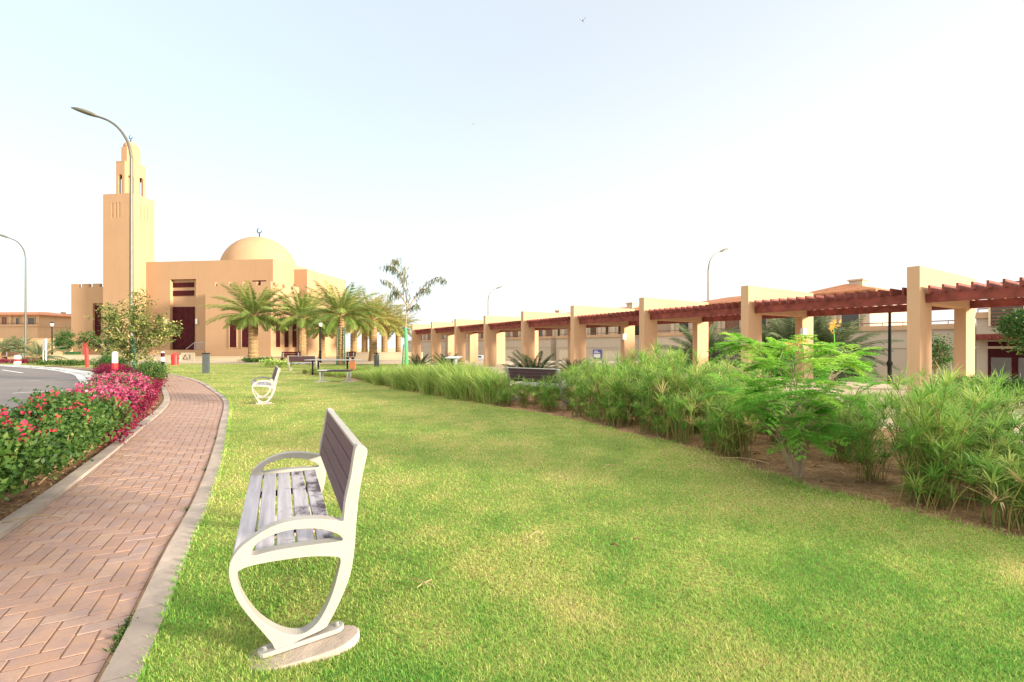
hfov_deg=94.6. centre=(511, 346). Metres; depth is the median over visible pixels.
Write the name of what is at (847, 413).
umbrella sedge
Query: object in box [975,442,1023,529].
umbrella sedge
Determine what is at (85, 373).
kerb
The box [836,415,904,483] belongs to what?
umbrella sedge
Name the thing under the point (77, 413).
shrub
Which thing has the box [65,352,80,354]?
hedge
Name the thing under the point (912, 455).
umbrella sedge
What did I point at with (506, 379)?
umbrella sedge
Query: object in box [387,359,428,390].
grass tuft
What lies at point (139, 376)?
flowering shrub
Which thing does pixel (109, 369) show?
ground plant
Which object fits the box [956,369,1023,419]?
umbrella sedge
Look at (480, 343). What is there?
villa
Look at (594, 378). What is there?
umbrella sedge
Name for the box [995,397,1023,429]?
umbrella sedge
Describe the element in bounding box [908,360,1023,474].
umbrella sedge
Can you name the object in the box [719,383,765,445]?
umbrella sedge
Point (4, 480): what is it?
shrub
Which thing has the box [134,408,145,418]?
ground plant
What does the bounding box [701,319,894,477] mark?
feathery shrub
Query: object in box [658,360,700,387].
umbrella sedge
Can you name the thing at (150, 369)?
shrub
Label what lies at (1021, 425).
umbrella sedge
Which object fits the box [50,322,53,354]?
garden lamp
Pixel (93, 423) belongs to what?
shrub
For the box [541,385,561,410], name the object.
umbrella sedge
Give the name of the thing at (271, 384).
park bench
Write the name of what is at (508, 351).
garage door
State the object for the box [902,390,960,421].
umbrella sedge
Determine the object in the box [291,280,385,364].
date palm
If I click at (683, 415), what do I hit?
umbrella sedge
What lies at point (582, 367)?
grass tuft
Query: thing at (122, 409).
shrub
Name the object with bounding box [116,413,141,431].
ground plant
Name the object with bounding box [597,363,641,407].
umbrella sedge
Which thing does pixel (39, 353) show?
date palm
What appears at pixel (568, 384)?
umbrella sedge
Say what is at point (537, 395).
umbrella sedge
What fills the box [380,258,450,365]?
weeping tree
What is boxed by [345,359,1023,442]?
walkway
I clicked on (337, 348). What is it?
palm stake
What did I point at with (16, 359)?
marker post
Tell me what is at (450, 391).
grass tuft
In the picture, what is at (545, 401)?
umbrella sedge
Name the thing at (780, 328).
date palm
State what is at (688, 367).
umbrella sedge
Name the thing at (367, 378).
grass tuft
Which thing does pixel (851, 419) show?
umbrella sedge
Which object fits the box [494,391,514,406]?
umbrella sedge
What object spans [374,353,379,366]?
litter bin
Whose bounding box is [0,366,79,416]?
road
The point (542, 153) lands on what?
sky
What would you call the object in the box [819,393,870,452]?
umbrella sedge
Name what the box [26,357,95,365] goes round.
hedge
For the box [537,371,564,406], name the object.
umbrella sedge
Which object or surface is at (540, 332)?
window
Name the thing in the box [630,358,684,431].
umbrella sedge
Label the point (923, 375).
umbrella sedge
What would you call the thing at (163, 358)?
marker post
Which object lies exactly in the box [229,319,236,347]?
window
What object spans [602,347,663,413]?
umbrella sedge
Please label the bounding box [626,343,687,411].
umbrella sedge
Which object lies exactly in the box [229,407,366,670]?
park bench
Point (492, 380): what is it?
umbrella sedge
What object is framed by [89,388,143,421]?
flowering shrub
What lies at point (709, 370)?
umbrella sedge
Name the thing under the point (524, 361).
cycad
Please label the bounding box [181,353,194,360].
number wall
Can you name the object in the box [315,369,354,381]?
backless bench
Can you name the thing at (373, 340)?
date palm
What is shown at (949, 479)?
umbrella sedge
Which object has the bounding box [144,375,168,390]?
ground plant
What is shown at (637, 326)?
window
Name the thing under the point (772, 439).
umbrella sedge
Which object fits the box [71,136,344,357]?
mosque
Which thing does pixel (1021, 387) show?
shrub
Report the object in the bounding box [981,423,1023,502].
umbrella sedge
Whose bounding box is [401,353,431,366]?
cycad
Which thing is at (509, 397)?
umbrella sedge
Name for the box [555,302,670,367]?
villa
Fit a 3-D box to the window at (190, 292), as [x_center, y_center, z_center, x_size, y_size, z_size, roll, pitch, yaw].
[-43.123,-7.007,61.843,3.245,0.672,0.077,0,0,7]
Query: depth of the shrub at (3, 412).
5.28 m
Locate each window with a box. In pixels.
[15,317,19,323]
[27,317,35,323]
[95,306,100,335]
[173,282,193,286]
[173,290,193,295]
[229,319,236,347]
[241,320,247,347]
[276,324,279,346]
[284,330,288,346]
[292,324,296,346]
[538,330,542,336]
[546,330,551,335]
[590,327,596,334]
[605,327,609,333]
[635,325,638,334]
[678,323,689,331]
[725,315,738,330]
[762,319,767,327]
[840,308,860,326]
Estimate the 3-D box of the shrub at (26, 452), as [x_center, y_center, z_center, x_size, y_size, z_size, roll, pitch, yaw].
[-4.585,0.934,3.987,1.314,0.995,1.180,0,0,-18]
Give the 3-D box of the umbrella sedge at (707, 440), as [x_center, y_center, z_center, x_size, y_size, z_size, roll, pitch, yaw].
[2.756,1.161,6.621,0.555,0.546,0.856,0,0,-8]
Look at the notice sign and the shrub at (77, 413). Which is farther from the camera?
the notice sign
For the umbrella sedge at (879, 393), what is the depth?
7.18 m
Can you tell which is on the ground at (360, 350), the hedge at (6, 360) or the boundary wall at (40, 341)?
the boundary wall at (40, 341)
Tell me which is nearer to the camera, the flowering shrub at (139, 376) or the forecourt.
the flowering shrub at (139, 376)
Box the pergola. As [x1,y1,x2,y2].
[412,266,1023,394]
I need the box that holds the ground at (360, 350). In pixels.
[10,348,426,366]
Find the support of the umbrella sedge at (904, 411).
on the flower bed soil at (833, 475)
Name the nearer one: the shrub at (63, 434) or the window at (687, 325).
the shrub at (63, 434)
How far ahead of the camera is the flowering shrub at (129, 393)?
8.25 m
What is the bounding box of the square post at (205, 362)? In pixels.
[202,353,209,372]
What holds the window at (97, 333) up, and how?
in the mosque
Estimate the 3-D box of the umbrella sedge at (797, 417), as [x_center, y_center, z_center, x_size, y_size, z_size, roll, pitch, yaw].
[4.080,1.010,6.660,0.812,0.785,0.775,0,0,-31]
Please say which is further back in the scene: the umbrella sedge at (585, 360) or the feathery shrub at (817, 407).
the umbrella sedge at (585, 360)
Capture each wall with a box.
[0,339,72,358]
[44,355,180,360]
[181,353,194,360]
[195,356,285,359]
[345,352,422,359]
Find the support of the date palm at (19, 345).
on the ground at (360, 350)
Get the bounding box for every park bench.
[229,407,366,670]
[252,366,280,404]
[287,356,316,370]
[506,367,570,405]
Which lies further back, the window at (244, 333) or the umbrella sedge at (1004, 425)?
the window at (244, 333)
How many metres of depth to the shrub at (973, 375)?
11.58 m
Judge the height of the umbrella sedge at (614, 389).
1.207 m
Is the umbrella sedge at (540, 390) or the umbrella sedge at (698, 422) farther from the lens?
the umbrella sedge at (540, 390)
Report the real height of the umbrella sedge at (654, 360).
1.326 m
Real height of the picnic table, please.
0.760 m
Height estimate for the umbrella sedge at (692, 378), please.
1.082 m
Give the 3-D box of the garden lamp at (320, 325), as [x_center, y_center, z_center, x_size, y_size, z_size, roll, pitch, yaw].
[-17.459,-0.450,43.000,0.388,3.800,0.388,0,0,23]
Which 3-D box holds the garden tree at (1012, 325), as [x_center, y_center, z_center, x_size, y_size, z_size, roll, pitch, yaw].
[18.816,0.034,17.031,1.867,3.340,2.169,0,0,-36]
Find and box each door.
[173,307,194,349]
[505,348,513,360]
[558,348,567,365]
[602,349,620,366]
[988,342,1023,382]
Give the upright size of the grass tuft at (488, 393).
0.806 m
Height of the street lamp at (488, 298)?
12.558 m
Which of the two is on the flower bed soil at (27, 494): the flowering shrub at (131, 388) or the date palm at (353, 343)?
the flowering shrub at (131, 388)
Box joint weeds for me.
[103,437,215,666]
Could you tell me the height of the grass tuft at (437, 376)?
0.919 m
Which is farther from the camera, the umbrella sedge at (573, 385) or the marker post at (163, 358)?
the marker post at (163, 358)
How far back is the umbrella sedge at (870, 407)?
7.20 m
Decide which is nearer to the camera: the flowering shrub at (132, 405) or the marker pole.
the flowering shrub at (132, 405)
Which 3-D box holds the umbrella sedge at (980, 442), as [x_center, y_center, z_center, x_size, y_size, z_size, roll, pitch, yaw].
[4.609,0.947,4.993,0.837,0.918,1.074,0,0,-33]
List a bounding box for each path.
[0,366,223,681]
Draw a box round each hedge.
[0,358,38,362]
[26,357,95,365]
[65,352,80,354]
[237,356,275,362]
[256,357,301,367]
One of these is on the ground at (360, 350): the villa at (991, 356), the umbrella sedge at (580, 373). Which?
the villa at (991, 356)
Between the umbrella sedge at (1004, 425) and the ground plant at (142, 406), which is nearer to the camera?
the umbrella sedge at (1004, 425)
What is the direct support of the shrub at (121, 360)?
on the flower bed soil at (27, 494)
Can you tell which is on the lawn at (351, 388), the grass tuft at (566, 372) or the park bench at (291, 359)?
the park bench at (291, 359)
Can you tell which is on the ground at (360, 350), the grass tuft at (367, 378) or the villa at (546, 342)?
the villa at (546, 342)
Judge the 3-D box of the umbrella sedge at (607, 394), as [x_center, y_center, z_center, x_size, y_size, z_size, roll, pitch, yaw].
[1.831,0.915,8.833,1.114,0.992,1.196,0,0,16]
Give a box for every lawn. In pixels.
[0,362,128,370]
[65,364,1023,681]
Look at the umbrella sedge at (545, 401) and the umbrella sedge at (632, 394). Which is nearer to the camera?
the umbrella sedge at (632, 394)
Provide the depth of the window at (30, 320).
74.21 m
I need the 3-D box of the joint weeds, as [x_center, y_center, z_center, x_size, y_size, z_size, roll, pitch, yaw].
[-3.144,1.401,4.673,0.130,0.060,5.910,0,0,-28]
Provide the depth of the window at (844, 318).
34.07 m
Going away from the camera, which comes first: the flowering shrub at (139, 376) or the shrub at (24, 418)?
the shrub at (24, 418)
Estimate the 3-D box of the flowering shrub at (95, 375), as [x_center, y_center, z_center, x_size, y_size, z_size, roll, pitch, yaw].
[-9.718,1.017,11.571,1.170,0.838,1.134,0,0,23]
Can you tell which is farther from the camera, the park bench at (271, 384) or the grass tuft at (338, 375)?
the grass tuft at (338, 375)
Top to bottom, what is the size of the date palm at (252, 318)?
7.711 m
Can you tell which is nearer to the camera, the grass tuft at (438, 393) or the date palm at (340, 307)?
the grass tuft at (438, 393)
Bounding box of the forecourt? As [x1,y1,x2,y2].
[100,361,638,362]
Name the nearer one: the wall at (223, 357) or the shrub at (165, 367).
the shrub at (165, 367)
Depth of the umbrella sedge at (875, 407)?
7.71 m
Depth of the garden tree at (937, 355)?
21.30 m
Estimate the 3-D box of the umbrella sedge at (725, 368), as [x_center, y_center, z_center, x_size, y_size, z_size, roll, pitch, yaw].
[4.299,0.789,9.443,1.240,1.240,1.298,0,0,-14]
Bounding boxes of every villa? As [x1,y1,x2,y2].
[0,312,70,338]
[408,321,453,358]
[466,332,510,360]
[505,310,567,365]
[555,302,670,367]
[657,296,793,366]
[808,278,975,384]
[975,308,1023,382]
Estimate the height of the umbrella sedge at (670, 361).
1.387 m
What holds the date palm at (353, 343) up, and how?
on the ground at (360, 350)
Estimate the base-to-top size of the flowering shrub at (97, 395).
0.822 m
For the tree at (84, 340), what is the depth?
30.03 m
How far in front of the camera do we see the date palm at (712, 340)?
29.18 m
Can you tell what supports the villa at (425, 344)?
on the ground at (360, 350)
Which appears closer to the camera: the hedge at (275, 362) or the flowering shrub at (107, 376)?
the flowering shrub at (107, 376)
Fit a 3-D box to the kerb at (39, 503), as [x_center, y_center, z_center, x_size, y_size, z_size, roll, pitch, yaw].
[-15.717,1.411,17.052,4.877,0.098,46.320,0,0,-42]
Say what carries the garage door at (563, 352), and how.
in the villa at (606, 341)
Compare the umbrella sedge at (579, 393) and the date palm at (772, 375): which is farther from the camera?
the date palm at (772, 375)
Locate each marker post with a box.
[13,355,20,363]
[112,351,117,369]
[161,352,164,365]
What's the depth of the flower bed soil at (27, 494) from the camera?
4.80 m
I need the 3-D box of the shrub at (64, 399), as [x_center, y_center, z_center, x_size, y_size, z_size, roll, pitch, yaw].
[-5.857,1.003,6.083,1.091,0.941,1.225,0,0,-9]
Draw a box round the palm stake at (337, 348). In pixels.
[336,327,338,364]
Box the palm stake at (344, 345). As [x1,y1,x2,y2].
[344,327,344,364]
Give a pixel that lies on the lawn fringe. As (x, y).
(224, 458)
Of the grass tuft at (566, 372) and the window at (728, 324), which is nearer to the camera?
the grass tuft at (566, 372)
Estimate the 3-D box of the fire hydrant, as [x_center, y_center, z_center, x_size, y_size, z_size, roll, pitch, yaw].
[-25.922,0.955,36.312,0.600,0.990,0.600,0,0,0]
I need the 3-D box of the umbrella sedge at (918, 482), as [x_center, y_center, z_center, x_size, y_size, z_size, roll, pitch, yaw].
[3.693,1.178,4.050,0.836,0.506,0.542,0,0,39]
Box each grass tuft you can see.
[335,372,345,377]
[354,369,381,382]
[362,364,399,384]
[366,370,385,383]
[375,367,393,384]
[378,366,413,389]
[380,370,394,386]
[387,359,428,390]
[388,363,427,390]
[399,362,452,394]
[410,372,437,392]
[418,365,455,391]
[419,375,449,395]
[421,353,487,381]
[431,360,456,370]
[433,368,477,399]
[441,365,499,400]
[451,361,505,377]
[461,367,514,402]
[465,364,497,374]
[467,373,519,403]
[556,365,589,392]
[562,359,592,374]
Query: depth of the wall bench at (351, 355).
44.49 m
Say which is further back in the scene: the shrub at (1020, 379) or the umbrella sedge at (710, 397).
the shrub at (1020, 379)
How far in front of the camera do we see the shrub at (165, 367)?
16.48 m
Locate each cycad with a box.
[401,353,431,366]
[430,352,464,367]
[501,350,561,381]
[554,358,589,371]
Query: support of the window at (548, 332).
in the villa at (546, 342)
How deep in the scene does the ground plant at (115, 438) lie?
6.66 m
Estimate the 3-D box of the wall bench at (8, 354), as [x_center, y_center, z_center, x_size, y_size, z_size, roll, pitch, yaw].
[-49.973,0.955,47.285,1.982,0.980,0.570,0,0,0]
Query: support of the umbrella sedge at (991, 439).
on the flower bed soil at (833, 475)
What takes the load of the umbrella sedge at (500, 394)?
on the flower bed soil at (833, 475)
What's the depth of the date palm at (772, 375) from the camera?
29.46 m
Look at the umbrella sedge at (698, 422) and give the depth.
6.31 m
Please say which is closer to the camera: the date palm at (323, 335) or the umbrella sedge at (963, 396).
the umbrella sedge at (963, 396)
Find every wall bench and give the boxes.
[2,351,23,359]
[280,352,300,362]
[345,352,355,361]
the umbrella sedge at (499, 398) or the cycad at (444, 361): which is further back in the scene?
the cycad at (444, 361)
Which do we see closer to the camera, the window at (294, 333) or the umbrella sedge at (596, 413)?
the umbrella sedge at (596, 413)
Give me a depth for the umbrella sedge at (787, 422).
6.13 m
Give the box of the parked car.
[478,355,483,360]
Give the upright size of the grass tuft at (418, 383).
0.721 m
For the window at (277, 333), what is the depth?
57.41 m
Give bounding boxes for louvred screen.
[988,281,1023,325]
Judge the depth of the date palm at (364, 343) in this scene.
71.64 m
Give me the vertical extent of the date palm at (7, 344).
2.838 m
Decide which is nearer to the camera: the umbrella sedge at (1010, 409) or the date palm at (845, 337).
the umbrella sedge at (1010, 409)
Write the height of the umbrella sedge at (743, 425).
1.100 m
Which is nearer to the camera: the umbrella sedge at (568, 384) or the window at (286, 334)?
the umbrella sedge at (568, 384)
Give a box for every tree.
[51,328,75,354]
[68,329,128,357]
[84,286,182,370]
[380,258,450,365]
[932,333,953,386]
[990,306,1023,361]
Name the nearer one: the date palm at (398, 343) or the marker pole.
the marker pole
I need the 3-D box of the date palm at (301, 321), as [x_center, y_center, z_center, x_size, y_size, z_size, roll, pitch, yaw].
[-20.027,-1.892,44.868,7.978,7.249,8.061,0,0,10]
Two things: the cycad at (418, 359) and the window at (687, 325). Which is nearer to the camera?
the cycad at (418, 359)
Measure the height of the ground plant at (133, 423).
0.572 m
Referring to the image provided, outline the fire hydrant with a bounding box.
[170,353,178,364]
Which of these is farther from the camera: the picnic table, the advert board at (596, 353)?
the advert board at (596, 353)
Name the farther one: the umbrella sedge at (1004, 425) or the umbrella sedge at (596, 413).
the umbrella sedge at (596, 413)
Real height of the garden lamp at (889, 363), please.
3.700 m
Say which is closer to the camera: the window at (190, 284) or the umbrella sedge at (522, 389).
the umbrella sedge at (522, 389)
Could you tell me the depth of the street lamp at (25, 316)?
46.44 m
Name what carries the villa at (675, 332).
on the ground at (360, 350)
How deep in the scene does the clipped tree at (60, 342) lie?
50.84 m
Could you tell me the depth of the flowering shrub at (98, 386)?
8.67 m
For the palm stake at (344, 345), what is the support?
on the lawn at (351, 388)
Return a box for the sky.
[0,0,1023,347]
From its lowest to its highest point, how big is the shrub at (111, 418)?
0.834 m
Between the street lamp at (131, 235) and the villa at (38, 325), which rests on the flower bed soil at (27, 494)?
the street lamp at (131, 235)
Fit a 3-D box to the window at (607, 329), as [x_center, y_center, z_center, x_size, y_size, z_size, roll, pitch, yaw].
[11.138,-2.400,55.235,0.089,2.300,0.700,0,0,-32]
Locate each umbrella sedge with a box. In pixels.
[481,374,503,400]
[494,388,504,403]
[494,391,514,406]
[497,373,516,388]
[501,388,517,404]
[507,374,535,407]
[514,380,533,403]
[528,379,544,404]
[530,390,559,411]
[533,379,557,408]
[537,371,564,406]
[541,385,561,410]
[555,368,588,409]
[565,372,586,403]
[565,381,599,416]
[568,359,616,417]
[569,365,592,383]
[571,389,589,412]
[575,399,603,421]
[581,354,621,407]
[586,371,635,423]
[588,364,613,403]
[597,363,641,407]
[597,395,630,425]
[599,395,642,428]
[600,359,653,423]
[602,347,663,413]
[617,360,676,414]
[623,385,654,421]
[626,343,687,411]
[627,382,653,419]
[628,403,659,432]
[629,355,666,379]
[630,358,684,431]
[634,338,716,436]
[634,362,699,427]
[641,413,674,437]
[651,390,702,444]
[652,374,715,433]
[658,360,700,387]
[659,352,689,396]
[661,360,707,379]
[671,366,713,417]
[674,376,773,460]
[677,367,725,433]
[682,382,757,452]
[690,357,761,431]
[694,409,724,449]
[697,359,762,394]
[698,358,745,410]
[705,361,783,439]
[711,422,748,458]
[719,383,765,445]
[755,386,784,432]
[756,385,794,442]
[759,402,783,434]
[763,398,828,457]
[779,396,810,445]
[813,389,882,463]
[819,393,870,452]
[834,406,872,444]
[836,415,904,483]
[837,405,896,460]
[839,387,883,434]
[840,389,889,431]
[857,384,971,487]
[859,403,981,503]
[866,391,890,432]
[868,359,1019,509]
[869,392,924,450]
[885,460,991,516]
[895,395,1009,481]
[896,398,1009,483]
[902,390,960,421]
[906,367,979,407]
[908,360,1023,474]
[908,378,1023,466]
[941,408,1023,502]
[942,447,1023,532]
[946,381,1023,440]
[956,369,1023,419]
[969,414,1023,475]
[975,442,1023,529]
[976,431,1023,493]
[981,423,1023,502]
[984,409,1015,446]
[994,401,1023,429]
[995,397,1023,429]
[1002,422,1023,467]
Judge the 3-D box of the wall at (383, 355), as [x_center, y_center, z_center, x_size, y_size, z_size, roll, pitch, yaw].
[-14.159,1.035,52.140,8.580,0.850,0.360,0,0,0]
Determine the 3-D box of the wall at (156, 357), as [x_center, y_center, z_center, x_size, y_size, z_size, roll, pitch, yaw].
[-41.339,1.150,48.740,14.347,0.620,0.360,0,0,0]
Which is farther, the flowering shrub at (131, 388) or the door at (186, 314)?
the door at (186, 314)
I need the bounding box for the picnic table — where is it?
[306,359,361,374]
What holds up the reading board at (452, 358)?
on the flower bed soil at (833, 475)
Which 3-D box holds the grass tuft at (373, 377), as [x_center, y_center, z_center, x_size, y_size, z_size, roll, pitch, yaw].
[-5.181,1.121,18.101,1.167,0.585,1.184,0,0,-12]
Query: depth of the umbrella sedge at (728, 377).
6.96 m
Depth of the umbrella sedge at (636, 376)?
9.58 m
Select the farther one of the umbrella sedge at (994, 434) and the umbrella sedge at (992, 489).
the umbrella sedge at (994, 434)
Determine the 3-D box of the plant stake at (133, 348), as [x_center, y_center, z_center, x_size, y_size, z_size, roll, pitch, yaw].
[-15.493,0.550,19.367,0.166,1.800,0.166,0,0,-36]
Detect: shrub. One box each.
[0,388,93,472]
[0,415,71,501]
[0,438,35,500]
[1,409,88,481]
[3,406,93,487]
[6,395,112,469]
[10,389,114,418]
[17,393,103,447]
[21,387,105,411]
[24,385,119,463]
[59,396,130,451]
[60,380,141,397]
[60,384,139,429]
[62,388,132,420]
[73,376,125,389]
[79,371,135,383]
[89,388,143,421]
[90,353,120,367]
[92,383,144,407]
[92,384,147,405]
[95,371,152,385]
[97,373,125,381]
[105,357,128,364]
[111,375,159,402]
[132,360,172,382]
[135,360,170,381]
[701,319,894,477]
[955,374,986,400]
[963,375,1014,406]
[992,374,1023,408]
[1016,376,1023,404]
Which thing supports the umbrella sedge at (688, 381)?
on the flower bed soil at (833, 475)
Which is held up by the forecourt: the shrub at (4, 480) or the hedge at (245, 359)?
the hedge at (245, 359)
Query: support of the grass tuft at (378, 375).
on the flower bed soil at (833, 475)
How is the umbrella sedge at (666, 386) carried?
on the flower bed soil at (833, 475)
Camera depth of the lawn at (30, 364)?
37.22 m
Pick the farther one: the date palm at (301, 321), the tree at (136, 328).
the date palm at (301, 321)
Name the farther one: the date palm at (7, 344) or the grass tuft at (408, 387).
the date palm at (7, 344)
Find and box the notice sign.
[43,339,46,359]
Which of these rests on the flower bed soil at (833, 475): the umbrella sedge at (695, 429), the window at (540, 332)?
the umbrella sedge at (695, 429)
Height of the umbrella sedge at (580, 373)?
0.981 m
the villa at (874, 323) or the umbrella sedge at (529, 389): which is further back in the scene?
the villa at (874, 323)
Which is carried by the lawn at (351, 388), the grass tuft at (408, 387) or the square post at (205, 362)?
the square post at (205, 362)
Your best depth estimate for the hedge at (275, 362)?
31.79 m
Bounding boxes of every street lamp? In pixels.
[0,234,26,357]
[71,107,133,367]
[488,286,502,315]
[707,248,727,300]
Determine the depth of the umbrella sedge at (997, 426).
4.30 m
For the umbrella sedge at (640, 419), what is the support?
on the flower bed soil at (833, 475)
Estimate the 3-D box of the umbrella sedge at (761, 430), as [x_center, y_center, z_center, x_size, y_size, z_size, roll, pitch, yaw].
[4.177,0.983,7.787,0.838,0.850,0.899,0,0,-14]
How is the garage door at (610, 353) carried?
in the villa at (606, 341)
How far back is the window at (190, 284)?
61.77 m
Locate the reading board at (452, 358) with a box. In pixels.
[445,356,461,366]
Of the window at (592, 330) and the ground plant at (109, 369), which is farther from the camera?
the window at (592, 330)
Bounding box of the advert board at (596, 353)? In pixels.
[593,350,601,358]
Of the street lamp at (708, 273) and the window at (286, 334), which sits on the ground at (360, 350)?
the street lamp at (708, 273)
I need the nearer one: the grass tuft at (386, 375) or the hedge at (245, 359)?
the grass tuft at (386, 375)
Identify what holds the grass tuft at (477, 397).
on the flower bed soil at (833, 475)
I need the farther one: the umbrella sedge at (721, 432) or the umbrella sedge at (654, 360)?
the umbrella sedge at (654, 360)
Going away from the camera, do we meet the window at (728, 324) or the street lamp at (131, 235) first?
the street lamp at (131, 235)
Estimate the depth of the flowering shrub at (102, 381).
10.03 m
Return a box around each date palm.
[0,334,23,355]
[2,336,33,351]
[9,339,67,361]
[198,280,296,361]
[254,287,338,355]
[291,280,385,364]
[294,308,348,357]
[325,297,381,351]
[345,290,409,360]
[346,301,381,351]
[359,301,414,351]
[377,308,420,351]
[658,321,740,369]
[722,328,783,376]
[723,316,868,378]
[762,316,902,382]
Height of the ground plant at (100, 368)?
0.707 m
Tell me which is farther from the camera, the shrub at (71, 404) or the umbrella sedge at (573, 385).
the umbrella sedge at (573, 385)
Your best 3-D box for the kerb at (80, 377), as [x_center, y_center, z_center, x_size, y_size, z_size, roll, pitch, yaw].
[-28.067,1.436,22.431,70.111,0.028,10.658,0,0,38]
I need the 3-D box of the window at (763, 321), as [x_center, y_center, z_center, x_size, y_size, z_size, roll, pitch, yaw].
[20.867,-2.400,39.738,0.089,2.300,1.300,0,0,-32]
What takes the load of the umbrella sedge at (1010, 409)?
on the flower bed soil at (833, 475)
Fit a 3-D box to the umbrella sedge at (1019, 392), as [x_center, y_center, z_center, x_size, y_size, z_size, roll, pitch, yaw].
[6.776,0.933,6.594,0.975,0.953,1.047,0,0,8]
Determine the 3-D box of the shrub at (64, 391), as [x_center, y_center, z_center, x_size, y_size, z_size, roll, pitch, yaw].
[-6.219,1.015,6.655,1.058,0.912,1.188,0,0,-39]
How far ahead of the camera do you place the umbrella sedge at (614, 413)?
8.27 m
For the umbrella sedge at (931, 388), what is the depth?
4.17 m
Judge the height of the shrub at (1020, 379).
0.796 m
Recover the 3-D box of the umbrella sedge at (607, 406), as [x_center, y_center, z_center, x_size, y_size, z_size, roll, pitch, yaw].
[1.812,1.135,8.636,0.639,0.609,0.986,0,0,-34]
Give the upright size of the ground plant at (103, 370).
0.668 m
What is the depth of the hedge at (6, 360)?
39.84 m
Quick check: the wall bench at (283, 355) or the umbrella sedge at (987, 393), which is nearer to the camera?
the umbrella sedge at (987, 393)
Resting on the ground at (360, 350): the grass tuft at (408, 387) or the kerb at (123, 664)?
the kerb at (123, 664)
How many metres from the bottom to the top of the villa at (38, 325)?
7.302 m
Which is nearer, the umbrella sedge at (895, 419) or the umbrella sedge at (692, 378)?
the umbrella sedge at (895, 419)
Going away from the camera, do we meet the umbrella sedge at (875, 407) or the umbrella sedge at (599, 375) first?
the umbrella sedge at (875, 407)
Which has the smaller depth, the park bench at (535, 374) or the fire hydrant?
the park bench at (535, 374)
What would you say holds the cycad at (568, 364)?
on the walkway
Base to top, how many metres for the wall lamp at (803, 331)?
0.320 m
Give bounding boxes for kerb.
[0,365,93,380]
[0,367,169,539]
[4,366,88,382]
[55,366,229,681]
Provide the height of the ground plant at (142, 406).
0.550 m
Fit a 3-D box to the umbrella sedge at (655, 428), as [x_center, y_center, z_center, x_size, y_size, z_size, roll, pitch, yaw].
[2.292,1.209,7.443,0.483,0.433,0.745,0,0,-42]
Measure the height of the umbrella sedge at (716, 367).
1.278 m
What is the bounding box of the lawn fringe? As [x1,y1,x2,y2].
[126,390,1023,679]
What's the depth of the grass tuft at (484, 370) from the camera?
14.41 m
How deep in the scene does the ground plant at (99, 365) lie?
23.86 m
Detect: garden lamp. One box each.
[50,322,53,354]
[319,321,321,362]
[885,305,892,383]
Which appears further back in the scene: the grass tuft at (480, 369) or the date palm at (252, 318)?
the date palm at (252, 318)
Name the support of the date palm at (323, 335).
on the ground at (360, 350)
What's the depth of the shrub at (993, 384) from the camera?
11.13 m
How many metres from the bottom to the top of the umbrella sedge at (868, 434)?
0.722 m
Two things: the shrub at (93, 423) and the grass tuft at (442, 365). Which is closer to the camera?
the shrub at (93, 423)
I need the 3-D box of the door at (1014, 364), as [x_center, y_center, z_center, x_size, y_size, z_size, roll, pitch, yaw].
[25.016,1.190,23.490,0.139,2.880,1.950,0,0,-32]
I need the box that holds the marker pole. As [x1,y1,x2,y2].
[84,342,88,366]
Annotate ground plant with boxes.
[92,363,119,374]
[93,363,110,371]
[94,417,133,447]
[98,366,120,373]
[103,415,146,438]
[105,365,127,373]
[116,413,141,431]
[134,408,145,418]
[135,395,159,416]
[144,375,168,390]
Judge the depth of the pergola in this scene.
18.21 m
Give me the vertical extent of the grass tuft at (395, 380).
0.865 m
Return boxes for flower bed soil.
[0,371,163,520]
[301,372,1023,538]
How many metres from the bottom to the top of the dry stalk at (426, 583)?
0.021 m
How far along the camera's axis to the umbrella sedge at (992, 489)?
3.69 m
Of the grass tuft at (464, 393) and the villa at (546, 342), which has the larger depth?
the villa at (546, 342)
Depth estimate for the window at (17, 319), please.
74.37 m
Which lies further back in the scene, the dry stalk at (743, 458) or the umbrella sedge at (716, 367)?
the umbrella sedge at (716, 367)
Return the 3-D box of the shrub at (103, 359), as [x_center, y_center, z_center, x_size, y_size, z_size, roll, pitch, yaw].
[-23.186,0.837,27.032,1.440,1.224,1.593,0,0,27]
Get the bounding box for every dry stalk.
[410,578,433,587]
[716,457,769,463]
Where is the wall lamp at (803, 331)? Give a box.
[800,328,806,335]
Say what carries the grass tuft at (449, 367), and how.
on the flower bed soil at (833, 475)
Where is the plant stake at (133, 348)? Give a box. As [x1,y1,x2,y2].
[132,338,136,369]

